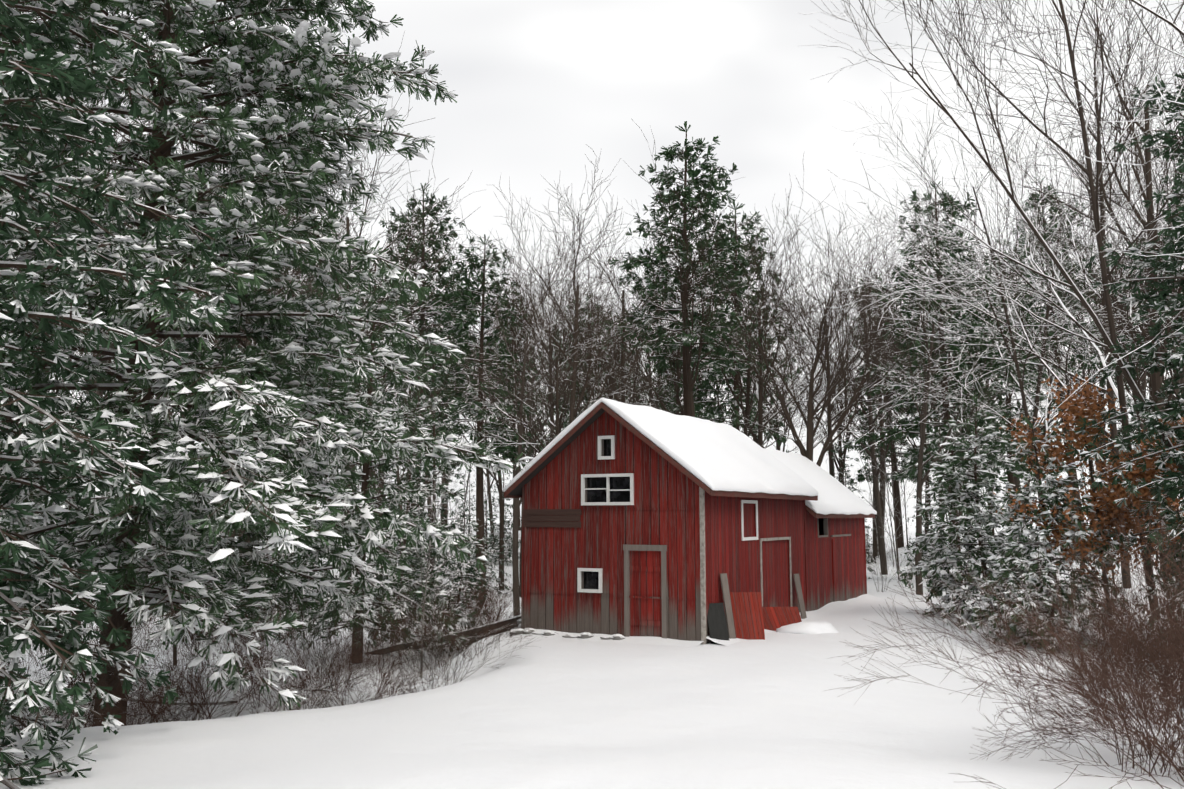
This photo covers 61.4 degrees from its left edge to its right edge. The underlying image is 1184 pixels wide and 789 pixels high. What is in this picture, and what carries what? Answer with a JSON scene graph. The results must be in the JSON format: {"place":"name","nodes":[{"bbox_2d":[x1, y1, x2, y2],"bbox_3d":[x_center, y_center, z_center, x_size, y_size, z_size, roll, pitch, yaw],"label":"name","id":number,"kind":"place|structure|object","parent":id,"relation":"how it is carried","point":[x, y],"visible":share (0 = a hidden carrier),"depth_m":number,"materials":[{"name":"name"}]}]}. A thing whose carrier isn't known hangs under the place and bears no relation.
{"place":"outdoors","nodes":[
{"label":"outdoors","id":0,"kind":"place"},
{"bbox_2d":[0,507,1183,788],"bbox_3d":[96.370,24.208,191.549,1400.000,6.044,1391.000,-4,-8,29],"label":"snow ground","id":1,"kind":"structure","parent":0,"point":[774,709],"depth_m":13.13,"materials":[{"name":"snow"}]},
{"bbox_2d":[4,646,192,731],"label":"shrub","id":2,"kind":"object","parent":1,"relation":"on","point":[72,715],"visible":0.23,"depth_m":14.01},
{"bbox_2d":[0,639,200,729],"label":"shrub","id":3,"kind":"object","parent":1,"relation":"on","point":[90,682],"visible":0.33,"depth_m":15.43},
{"bbox_2d":[0,467,236,728],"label":"shrub","id":4,"kind":"object","parent":1,"relation":"on","point":[122,665],"visible":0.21,"depth_m":14.80,"materials":[{"name":"brown plant"}]},
{"bbox_2d":[1,620,237,726],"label":"shrub","id":5,"kind":"object","parent":1,"relation":"on","point":[177,691],"visible":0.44,"depth_m":16.10,"materials":[{"name":"plant"}]},
{"bbox_2d":[0,0,240,788],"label":"evergreen tree","id":6,"kind":"object","parent":1,"relation":"on","point":[38,441],"visible":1,"depth_m":10.38,"materials":[{"name":"green plant"}]},
{"bbox_2d":[87,669,241,725],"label":"shrub","id":7,"kind":"object","parent":1,"relation":"on","point":[124,719],"visible":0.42,"depth_m":15.14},
{"bbox_2d":[23,563,323,725],"bbox_3d":[-7.314,4.579,17.368,4.544,3.222,5.808,4,-8,-27],"label":"shrub","id":8,"kind":"object","parent":1,"relation":"on","point":[219,690],"visible":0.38,"depth_m":17.25,"materials":[{"name":"plant"}]},
{"bbox_2d":[115,618,307,721],"bbox_3d":[-6.565,4.819,17.281,3.288,2.188,4.689,2,-7,-18],"label":"shrub","id":9,"kind":"object","parent":1,"relation":"on","point":[201,689],"visible":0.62,"depth_m":16.63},
{"bbox_2d":[103,204,370,619],"bbox_3d":[-11.665,-0.269,35.957,11.112,16.879,9.372,-4,-6,17],"label":"bare tree","id":10,"kind":"object","parent":1,"relation":"on","point":[248,341],"visible":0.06,"depth_m":35.07,"materials":[{"name":"grey plant"}]},
{"bbox_2d":[102,99,403,577],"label":"bare tree","id":11,"kind":"object","parent":1,"relation":"on","point":[275,294],"visible":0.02,"depth_m":51.10,"materials":[{"name":"grey plant"}]},
{"bbox_2d":[0,0,533,726],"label":"pine","id":12,"kind":"object","parent":1,"relation":"on","point":[246,144],"visible":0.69,"depth_m":17.00,"materials":[{"name":"green plant"}]},
{"bbox_2d":[156,502,384,709],"bbox_3d":[-6.321,4.123,19.828,4.285,4.233,4.705,-3,-8,24],"label":"evergreen tree","id":13,"kind":"object","parent":1,"relation":"on","point":[239,636],"visible":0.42,"depth_m":19.36,"materials":[{"name":"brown plant"}]},
{"bbox_2d":[202,592,425,716],"bbox_3d":[-5.608,4.903,18.330,4.039,2.864,5.162,5,-9,-35],"label":"shrub","id":14,"kind":"object","parent":1,"relation":"on","point":[332,664],"visible":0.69,"depth_m":18.34,"materials":[{"name":"plant"}]},
{"bbox_2d":[246,618,385,710],"bbox_3d":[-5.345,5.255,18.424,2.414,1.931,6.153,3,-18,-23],"label":"shrub","id":15,"kind":"object","parent":1,"relation":"on","point":[315,690],"visible":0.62,"depth_m":17.20,"materials":[{"name":"brown plant"}]},
{"bbox_2d":[234,637,421,709],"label":"shrub","id":16,"kind":"object","parent":1,"relation":"on","point":[371,699],"visible":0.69,"depth_m":19.38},
{"bbox_2d":[259,560,398,684],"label":"shrub","id":17,"kind":"object","parent":1,"relation":"on","point":[331,631],"visible":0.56,"depth_m":21.69,"materials":[{"name":"brown plant"}]},
{"bbox_2d":[228,248,490,663],"bbox_3d":[-6.187,1.585,25.942,6.642,11.212,7.028,-1,-7,5],"label":"pine","id":18,"kind":"object","parent":1,"relation":"on","point":[366,482],"visible":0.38,"depth_m":25.94,"materials":[{"name":"green plant"}]},
{"bbox_2d":[279,611,458,708],"bbox_3d":[-4.028,5.092,18.604,3.288,2.188,4.689,1,-7,-11],"label":"shrub","id":19,"kind":"object","parent":1,"relation":"on","point":[388,677],"visible":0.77,"depth_m":19.07,"materials":[{"name":"plant"}]},
{"bbox_2d":[258,189,494,610],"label":"bare tree","id":20,"kind":"object","parent":1,"relation":"on","point":[419,257],"visible":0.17,"depth_m":40.53,"materials":[{"name":"grey plant"}]},
{"bbox_2d":[239,31,526,586],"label":"bare tree","id":21,"kind":"object","parent":1,"relation":"on","point":[397,245],"visible":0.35,"depth_m":48.74,"materials":[{"name":"grey plant"}]},
{"bbox_2d":[318,326,475,623],"bbox_3d":[-7.672,2.550,36.110,5.585,11.436,6.621,-4,-8,32],"label":"tree","id":22,"kind":"object","parent":1,"relation":"on","point":[398,478],"visible":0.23,"depth_m":35.66,"materials":[{"name":"green plant"}]},
{"bbox_2d":[364,463,448,624],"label":"evergreen tree","id":23,"kind":"object","parent":1,"relation":"on","point":[397,547],"visible":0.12,"depth_m":35.47,"materials":[{"name":"green plant"}]},
{"bbox_2d":[371,476,480,677],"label":"sapling","id":24,"kind":"object","parent":1,"relation":"on","point":[434,520],"visible":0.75,"depth_m":23.68,"materials":[{"name":"brown plant"}]},
{"bbox_2d":[362,183,495,569],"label":"pine","id":25,"kind":"object","parent":1,"relation":"on","point":[431,213],"visible":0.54,"depth_m":51.79,"materials":[{"name":"green plant"}]},
{"bbox_2d":[366,381,494,623],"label":"evergreen tree","id":26,"kind":"object","parent":1,"relation":"on","point":[441,560],"visible":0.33,"depth_m":36.49,"materials":[{"name":"green plant"}]},
{"bbox_2d":[335,551,542,692],"bbox_3d":[-3.164,4.638,19.707,3.659,3.292,3.333,-4,-8,28],"label":"shrub","id":27,"kind":"object","parent":1,"relation":"on","point":[436,656],"visible":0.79,"depth_m":19.80,"materials":[{"name":"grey plant"}]},
{"bbox_2d":[363,592,520,654],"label":"fallen logs","id":28,"kind":"object","parent":1,"relation":"on","point":[514,618],"visible":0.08,"depth_m":26.39,"materials":[{"name":"wood"}]},
{"bbox_2d":[372,567,520,666],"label":"shrub","id":29,"kind":"object","parent":1,"relation":"on","point":[440,620],"visible":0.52,"depth_m":24.71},
{"bbox_2d":[337,543,557,694],"bbox_3d":[-2.960,4.458,19.500,3.768,3.626,4.124,3,-8,-23],"label":"shrub","id":30,"kind":"object","parent":1,"relation":"on","point":[448,653],"visible":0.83,"depth_m":19.68,"materials":[{"name":"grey plant"}]},
{"bbox_2d":[365,572,535,662],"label":"shrub","id":31,"kind":"object","parent":1,"relation":"on","point":[485,627],"visible":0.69,"depth_m":21.99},
{"bbox_2d":[413,507,494,655],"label":"evergreen tree","id":32,"kind":"object","parent":1,"relation":"on","point":[472,566],"visible":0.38,"depth_m":27.48,"materials":[{"name":"green plant"}]},
{"bbox_2d":[367,251,549,568],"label":"tree","id":33,"kind":"object","parent":1,"relation":"on","point":[441,377],"visible":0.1,"depth_m":50.41,"materials":[{"name":"green plant"}]},
{"bbox_2d":[411,234,543,599],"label":"pine","id":34,"kind":"object","parent":1,"relation":"on","point":[478,405],"visible":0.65,"depth_m":41.83,"materials":[{"name":"green plant"}]},
{"bbox_2d":[419,285,553,590],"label":"tree","id":35,"kind":"object","parent":1,"relation":"on","point":[501,509],"visible":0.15,"depth_m":49.54,"materials":[{"name":"grey plant"}]},
{"bbox_2d":[463,501,512,595],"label":"evergreen tree","id":36,"kind":"object","parent":1,"relation":"on","point":[490,551],"visible":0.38,"depth_m":46.09,"materials":[{"name":"green plant"}]},
{"bbox_2d":[472,468,520,566],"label":"evergreen tree","id":37,"kind":"object","parent":1,"relation":"on","point":[508,538],"visible":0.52,"depth_m":63.82,"materials":[{"name":"green plant"}]},
{"bbox_2d":[420,198,618,596],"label":"bare tree","id":38,"kind":"object","parent":1,"relation":"on","point":[523,428],"visible":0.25,"depth_m":45.40,"materials":[{"name":"grey plant"}]},
{"bbox_2d":[455,181,649,445],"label":"bare tree","id":39,"kind":"object","parent":1,"relation":"on","point":[549,394],"visible":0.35,"depth_m":54.48,"materials":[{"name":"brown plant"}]},
{"bbox_2d":[450,214,660,615],"bbox_3d":[-1.359,0.911,35.232,8.118,14.152,6.863,-6,-9,41],"label":"bare tree","id":40,"kind":"object","parent":1,"relation":"on","point":[517,504],"visible":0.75,"depth_m":34.17,"materials":[{"name":"grey plant"}]},
{"bbox_2d":[441,242,671,452],"bbox_3d":[-1.501,0.995,33.494,6.654,13.560,8.574,-4,-8,32],"label":"bare tree","id":41,"kind":"object","parent":1,"relation":"on","point":[558,427],"visible":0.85,"depth_m":33.58,"materials":[{"name":"grey plant"}]},
{"bbox_2d":[459,145,688,423],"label":"bare tree","id":42,"kind":"object","parent":1,"relation":"on","point":[572,414],"visible":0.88,"depth_m":40.29,"materials":[{"name":"brown plant"}]},
{"bbox_2d":[547,294,639,441],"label":"pine","id":43,"kind":"object","parent":1,"relation":"on","point":[568,413],"visible":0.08,"depth_m":69.31,"materials":[{"name":"green plant"}]},
{"bbox_2d":[531,255,700,414],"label":"bare tree","id":44,"kind":"object","parent":1,"relation":"on","point":[650,381],"visible":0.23,"depth_m":59.97,"materials":[{"name":"grey plant"}]},
{"bbox_2d":[544,281,725,410],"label":"bare tree","id":45,"kind":"object","parent":1,"relation":"on","point":[656,402],"visible":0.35,"depth_m":66.70,"materials":[{"name":"grey plant"}]},
{"bbox_2d":[546,177,743,407],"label":"bare tree","id":46,"kind":"object","parent":1,"relation":"on","point":[623,380],"visible":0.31,"depth_m":55.27,"materials":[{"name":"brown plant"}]},
{"bbox_2d":[638,332,701,416],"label":"pine","id":47,"kind":"object","parent":1,"relation":"on","point":[669,403],"visible":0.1,"depth_m":76.62,"materials":[{"name":"green plant"}]},
{"bbox_2d":[601,121,770,415],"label":"pine","id":48,"kind":"object","parent":1,"relation":"on","point":[684,192],"visible":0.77,"depth_m":45.92,"materials":[{"name":"green plant"}]},
{"bbox_2d":[562,188,810,414],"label":"bare tree","id":49,"kind":"object","parent":1,"relation":"on","point":[699,380],"visible":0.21,"depth_m":67.99,"materials":[{"name":"grey plant"}]},
{"bbox_2d":[571,125,803,418],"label":"bare tree","id":50,"kind":"object","parent":1,"relation":"on","point":[691,381],"visible":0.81,"depth_m":44.16,"materials":[{"name":"brown plant"}]},
{"bbox_2d":[504,402,874,644],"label":"barn","id":51,"kind":"structure","parent":1,"relation":"on","point":[628,529],"depth_m":22.83,"materials":[{"name":"red wood"}]},
{"bbox_2d":[504,398,817,495],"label":"roof snow","id":52,"kind":"structure","parent":51,"relation":"on","point":[715,456],"depth_m":23.88,"materials":[{"name":"snow"}]},
{"bbox_2d":[763,448,876,514],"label":"roof snow","id":53,"kind":"structure","parent":51,"relation":"on","point":[835,496],"depth_m":31.66,"materials":[{"name":"snow"}]},
{"bbox_2d":[505,594,885,646],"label":"snow","id":54,"kind":"structure","parent":1,"relation":"on","point":[828,609],"depth_m":22.66,"materials":[{"name":"snow"}]},
{"bbox_2d":[660,201,806,445],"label":"pine","id":55,"kind":"object","parent":1,"relation":"on","point":[712,411],"visible":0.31,"depth_m":59.69,"materials":[{"name":"green plant"}]},
{"bbox_2d":[668,228,819,448],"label":"bare tree","id":56,"kind":"object","parent":1,"relation":"on","point":[747,395],"visible":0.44,"depth_m":49.31,"materials":[{"name":"grey plant"}]},
{"bbox_2d":[707,573,806,643],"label":"leaning panels","id":57,"kind":"object","parent":1,"relation":"on","point":[748,616],"visible":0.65,"depth_m":22.08,"materials":[{"name":"red wood"}]},
{"bbox_2d":[639,155,882,447],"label":"bare tree","id":58,"kind":"object","parent":1,"relation":"on","point":[759,440],"visible":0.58,"depth_m":47.51,"materials":[{"name":"brown plant"}]},
{"bbox_2d":[707,310,833,451],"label":"bare tree","id":59,"kind":"object","parent":1,"relation":"on","point":[794,409],"visible":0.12,"depth_m":78.19,"materials":[{"name":"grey plant"}]},
{"bbox_2d":[664,186,946,466],"bbox_3d":[7.131,-0.166,34.373,9.546,14.500,8.051,-1,-7,6],"label":"bare tree","id":60,"kind":"object","parent":1,"relation":"on","point":[811,432],"visible":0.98,"depth_m":34.61,"materials":[{"name":"brown plant"}]},
{"bbox_2d":[776,621,838,633],"bbox_3d":[5.104,5.542,23.692,1.571,0.307,1.156,3,-7,-20],"label":"snow mound","id":61,"kind":"object","parent":1,"relation":"on","point":[812,627],"visible":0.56,"depth_m":23.37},
{"bbox_2d":[733,264,900,456],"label":"bare tree","id":62,"kind":"object","parent":1,"relation":"on","point":[820,431],"visible":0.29,"depth_m":60.45,"materials":[{"name":"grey plant"}]},
{"bbox_2d":[772,318,881,485],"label":"bare tree","id":63,"kind":"object","parent":1,"relation":"on","point":[842,465],"visible":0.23,"depth_m":78.61,"materials":[{"name":"brown plant"}]},
{"bbox_2d":[726,181,935,477],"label":"bare tree","id":64,"kind":"object","parent":1,"relation":"on","point":[830,405],"visible":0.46,"depth_m":44.91,"materials":[{"name":"grey plant"}]},
{"bbox_2d":[741,190,978,574],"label":"bare tree","id":65,"kind":"object","parent":1,"relation":"on","point":[876,491],"visible":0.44,"depth_m":47.24,"materials":[{"name":"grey plant"}]},
{"bbox_2d":[799,202,943,554],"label":"bare tree","id":66,"kind":"object","parent":1,"relation":"on","point":[882,451],"visible":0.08,"depth_m":62.98,"materials":[{"name":"grey plant"}]},
{"bbox_2d":[791,224,960,555],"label":"bare tree","id":67,"kind":"object","parent":1,"relation":"on","point":[874,526],"visible":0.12,"depth_m":72.09,"materials":[{"name":"grey plant"}]},
{"bbox_2d":[826,272,946,547],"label":"pine","id":68,"kind":"object","parent":1,"relation":"on","point":[860,477],"visible":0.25,"depth_m":73.19,"materials":[{"name":"green plant"}]},
{"bbox_2d":[826,210,1027,558],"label":"bare tree","id":69,"kind":"object","parent":1,"relation":"on","point":[935,420],"visible":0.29,"depth_m":55.23,"materials":[{"name":"grey plant"}]},
{"bbox_2d":[843,170,1070,594],"bbox_3d":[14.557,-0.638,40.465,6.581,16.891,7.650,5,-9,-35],"label":"pine","id":70,"kind":"object","parent":1,"relation":"on","point":[913,431],"visible":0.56,"depth_m":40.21,"materials":[{"name":"green plant"}]},
{"bbox_2d":[896,395,1079,626],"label":"evergreen tree","id":71,"kind":"object","parent":1,"relation":"on","point":[987,519],"visible":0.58,"depth_m":26.15,"materials":[{"name":"green plant"}]},
{"bbox_2d":[800,0,1183,473],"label":"bare tree","id":72,"kind":"object","parent":1,"relation":"on","point":[1079,297],"visible":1,"depth_m":23.15,"materials":[{"name":"brown plant"}]},
{"bbox_2d":[832,42,1155,579],"bbox_3d":[12.169,-2.405,30.984,8.715,18.275,10.006,-1,-7,6],"label":"bare tree","id":73,"kind":"object","parent":1,"relation":"on","point":[1016,364],"visible":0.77,"depth_m":31.34,"materials":[{"name":"grey plant"}]},
{"bbox_2d":[815,0,1183,619],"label":"bare tree","id":74,"kind":"object","parent":1,"relation":"on","point":[1120,394],"visible":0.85,"depth_m":24.28,"materials":[{"name":"brown plant"}]},
{"bbox_2d":[816,0,1183,588],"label":"bare tree","id":75,"kind":"object","parent":1,"relation":"on","point":[1113,433],"visible":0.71,"depth_m":34.55,"materials":[{"name":"grey plant"}]},
{"bbox_2d":[826,547,1183,776],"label":"shrub","id":76,"kind":"object","parent":1,"relation":"on","point":[1109,683],"visible":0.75,"depth_m":10.37,"materials":[{"name":"plant"}]},
{"bbox_2d":[826,503,1183,771],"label":"shrub","id":77,"kind":"object","parent":1,"relation":"on","point":[1056,636],"visible":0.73,"depth_m":10.68,"materials":[{"name":"plant"}]},
{"bbox_2d":[931,239,1086,556],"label":"pine","id":78,"kind":"object","parent":1,"relation":"on","point":[1008,472],"visible":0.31,"depth_m":55.13,"materials":[{"name":"green plant"}]},
{"bbox_2d":[860,121,1183,578],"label":"bare tree","id":79,"kind":"object","parent":1,"relation":"on","point":[1040,371],"visible":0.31,"depth_m":42.09,"materials":[{"name":"grey plant"}]},
{"bbox_2d":[912,466,1183,781],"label":"shrub","id":80,"kind":"object","parent":1,"relation":"on","point":[1124,642],"visible":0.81,"depth_m":10.27,"materials":[{"name":"plant"}]},
{"bbox_2d":[987,176,1117,552],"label":"pine","id":81,"kind":"object","parent":1,"relation":"on","point":[1053,240],"visible":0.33,"depth_m":60.11,"materials":[{"name":"green plant"}]},
{"bbox_2d":[957,416,1148,654],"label":"evergreen tree","id":82,"kind":"object","parent":1,"relation":"on","point":[1043,490],"visible":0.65,"depth_m":21.73,"materials":[{"name":"green plant"}]},
{"bbox_2d":[930,118,1182,513],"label":"bare tree","id":83,"kind":"object","parent":1,"relation":"on","point":[1143,373],"visible":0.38,"depth_m":47.09,"materials":[{"name":"grey plant"}]},
{"bbox_2d":[936,0,1183,596],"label":"bare tree","id":84,"kind":"object","parent":1,"relation":"on","point":[1156,380],"visible":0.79,"depth_m":28.63,"materials":[{"name":"brown plant"}]},
{"bbox_2d":[960,578,1170,698],"bbox_3d":[7.833,3.938,16.149,4.168,1.945,2.923,0,-7,-3],"label":"shrub","id":85,"kind":"object","parent":1,"relation":"on","point":[1063,642],"visible":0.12,"depth_m":15.99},
{"bbox_2d":[950,500,1183,758],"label":"shrub","id":86,"kind":"object","parent":1,"relation":"on","point":[1136,627],"visible":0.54,"depth_m":10.58,"materials":[{"name":"plant"}]},
{"bbox_2d":[951,583,1183,788],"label":"shrub","id":87,"kind":"object","parent":1,"relation":"on","point":[1153,715],"visible":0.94,"depth_m":8.72,"materials":[{"name":"plant"}]},
{"bbox_2d":[964,576,1183,750],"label":"shrub","id":88,"kind":"object","parent":1,"relation":"on","point":[1075,659],"visible":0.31,"depth_m":12.02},
{"bbox_2d":[988,126,1183,475],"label":"bare tree","id":89,"kind":"object","parent":1,"relation":"on","point":[1067,346],"visible":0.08,"depth_m":63.41,"materials":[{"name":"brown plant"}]},
{"bbox_2d":[992,373,1183,640],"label":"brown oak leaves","id":90,"kind":"object","parent":1,"relation":"on","point":[1109,494],"visible":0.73,"depth_m":21.87,"materials":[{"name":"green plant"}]},
{"bbox_2d":[995,463,1183,714],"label":"shrub","id":91,"kind":"object","parent":1,"relation":"on","point":[1076,552],"visible":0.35,"depth_m":14.83,"materials":[{"name":"brown plant"}]},
{"bbox_2d":[1004,173,1183,588],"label":"bare tree","id":92,"kind":"object","parent":1,"relation":"on","point":[1129,327],"visible":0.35,"depth_m":30.46,"materials":[{"name":"grey plant"}]},
{"bbox_2d":[1019,138,1181,558],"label":"bare tree","id":93,"kind":"object","parent":1,"relation":"on","point":[1143,381],"visible":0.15,"depth_m":58.63,"materials":[{"name":"grey plant"}]},
{"bbox_2d":[1018,573,1183,777],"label":"shrub","id":94,"kind":"object","parent":1,"relation":"on","point":[1139,739],"visible":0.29,"depth_m":11.21,"materials":[{"name":"plant"}]},
{"bbox_2d":[1022,605,1179,738],"bbox_3d":[7.145,3.641,13.308,3.647,1.702,2.557,1,-7,-9],"label":"shrub","id":95,"kind":"object","parent":1,"relation":"on","point":[1074,673],"visible":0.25,"depth_m":13.25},
{"bbox_2d":[1025,29,1183,344],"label":"tree","id":96,"kind":"object","parent":1,"relation":"on","point":[1129,210],"visible":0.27,"depth_m":38.94,"materials":[{"name":"grey plant"}]},
{"bbox_2d":[1037,30,1183,468],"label":"bare tree","id":97,"kind":"object","parent":1,"relation":"on","point":[1178,381],"visible":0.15,"depth_m":45.50,"materials":[{"name":"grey plant"}]},
{"bbox_2d":[1055,109,1183,422],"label":"bare tree","id":98,"kind":"object","parent":1,"relation":"on","point":[1181,379],"visible":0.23,"depth_m":41.29,"materials":[{"name":"grey plant"}]},
{"bbox_2d":[1056,0,1183,408],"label":"bare tree","id":99,"kind":"object","parent":1,"relation":"on","point":[1174,26],"visible":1,"depth_m":17.39,"materials":[{"name":"brown plant"}]},
{"bbox_2d":[1065,70,1183,665],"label":"evergreen","id":100,"kind":"object","parent":1,"relation":"on","point":[1170,482],"visible":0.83,"depth_m":20.38,"materials":[{"name":"green plant"}]},
{"bbox_2d":[1069,415,1183,607],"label":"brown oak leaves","id":101,"kind":"object","parent":1,"relation":"on","point":[1176,508],"visible":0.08,"depth_m":23.63,"materials":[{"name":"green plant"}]},
{"bbox_2d":[1070,229,1183,554],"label":"pine","id":102,"kind":"object","parent":1,"relation":"on","point":[1133,417],"depth_m":63.42,"materials":[{"name":"green plant"}]},
{"bbox_2d":[1072,0,1183,398],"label":"tree","id":103,"kind":"object","parent":1,"relation":"on","point":[1170,370],"visible":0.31,"depth_m":28.60,"materials":[{"name":"white plant"}]},
{"bbox_2d":[1,0,1183,517],"label":"sky","id":104,"kind":"structure","parent":0,"point":[536,83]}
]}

